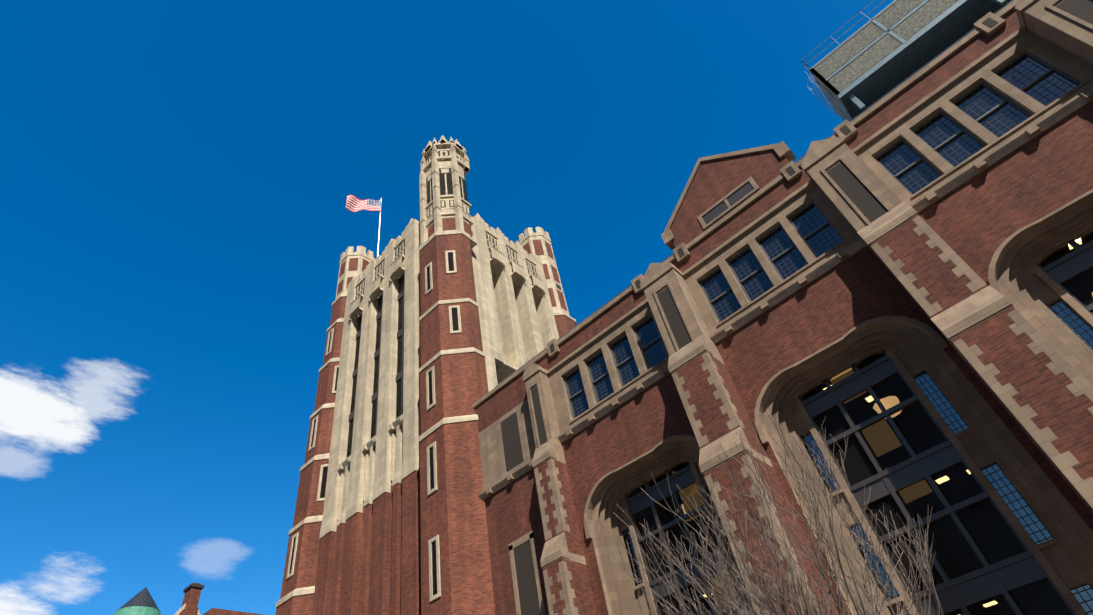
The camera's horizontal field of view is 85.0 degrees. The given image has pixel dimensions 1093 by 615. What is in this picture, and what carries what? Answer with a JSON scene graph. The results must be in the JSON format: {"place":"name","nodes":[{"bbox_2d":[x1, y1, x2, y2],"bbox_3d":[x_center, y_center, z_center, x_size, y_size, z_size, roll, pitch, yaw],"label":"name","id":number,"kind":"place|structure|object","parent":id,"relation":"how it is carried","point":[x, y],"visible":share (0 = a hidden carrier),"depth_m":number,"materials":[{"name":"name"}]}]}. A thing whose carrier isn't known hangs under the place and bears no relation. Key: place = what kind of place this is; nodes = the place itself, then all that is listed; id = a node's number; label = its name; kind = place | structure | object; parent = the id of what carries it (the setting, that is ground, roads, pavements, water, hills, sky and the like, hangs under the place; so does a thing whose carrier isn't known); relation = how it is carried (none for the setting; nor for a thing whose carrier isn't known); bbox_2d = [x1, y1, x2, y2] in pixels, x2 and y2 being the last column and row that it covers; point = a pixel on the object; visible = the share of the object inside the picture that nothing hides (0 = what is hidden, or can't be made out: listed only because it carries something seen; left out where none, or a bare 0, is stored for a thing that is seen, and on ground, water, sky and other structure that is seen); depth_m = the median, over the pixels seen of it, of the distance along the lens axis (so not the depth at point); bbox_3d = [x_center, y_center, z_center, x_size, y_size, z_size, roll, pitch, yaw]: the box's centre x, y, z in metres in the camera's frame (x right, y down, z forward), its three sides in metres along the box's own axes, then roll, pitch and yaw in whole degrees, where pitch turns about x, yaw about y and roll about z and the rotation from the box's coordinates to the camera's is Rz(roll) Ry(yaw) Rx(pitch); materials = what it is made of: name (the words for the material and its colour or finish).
{"place":"outdoors","nodes":[
{"label":"outdoors","id":0,"kind":"place"},
{"bbox_2d":[113,583,262,614],"bbox_3d":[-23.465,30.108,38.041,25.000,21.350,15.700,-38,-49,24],"label":"neighbour building","id":1,"kind":"structure","parent":0,"point":[141,602],"depth_m":38.50,"materials":[{"name":"brick"}]},
{"bbox_2d":[276,135,576,614],"bbox_3d":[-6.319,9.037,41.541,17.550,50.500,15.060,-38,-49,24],"label":"tower","id":2,"kind":"structure","parent":0,"point":[448,311],"depth_m":35.96,"materials":[{"name":"brick"}]},
{"bbox_2d":[377,198,381,256],"bbox_3d":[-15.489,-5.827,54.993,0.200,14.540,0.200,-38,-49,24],"label":"flag pole","id":3,"kind":"object","parent":2,"relation":"on","point":[379,231],"visible":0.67,"depth_m":55.98,"materials":[{"name":"white metal"}]},
{"bbox_2d":[345,195,380,211],"bbox_3d":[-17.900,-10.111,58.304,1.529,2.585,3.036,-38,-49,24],"label":"flag","id":4,"kind":"object","parent":3,"relation":"attached to","point":[354,203],"visible":1,"depth_m":58.37,"materials":[{"name":"multicoloured fabric"}]},
{"bbox_2d":[0,0,893,614],"label":"sky","id":5,"kind":"structure","parent":0,"point":[177,177],"materials":[{"name":"blue"}]},
{"bbox_2d":[472,0,1092,614],"bbox_3d":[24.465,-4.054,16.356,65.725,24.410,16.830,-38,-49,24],"label":"building","id":6,"kind":"structure","parent":0,"point":[896,282],"depth_m":19.04,"materials":[{"name":"brick"}]},
{"bbox_2d":[801,0,1010,120],"bbox_3d":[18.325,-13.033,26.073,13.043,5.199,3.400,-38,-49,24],"label":"rooftop structure","id":7,"kind":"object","parent":6,"relation":"on","point":[887,49],"depth_m":26.20,"materials":[{"name":"metal"}]},
{"label":"ground","id":8,"kind":"structure","parent":0,"visible":0},
{"bbox_2d":[613,401,942,614],"bbox_3d":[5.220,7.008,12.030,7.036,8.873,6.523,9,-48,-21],"label":"bare shrub","id":9,"kind":"object","parent":8,"relation":"on","point":[733,602],"visible":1,"depth_m":12.42,"materials":[{"name":"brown plant"}]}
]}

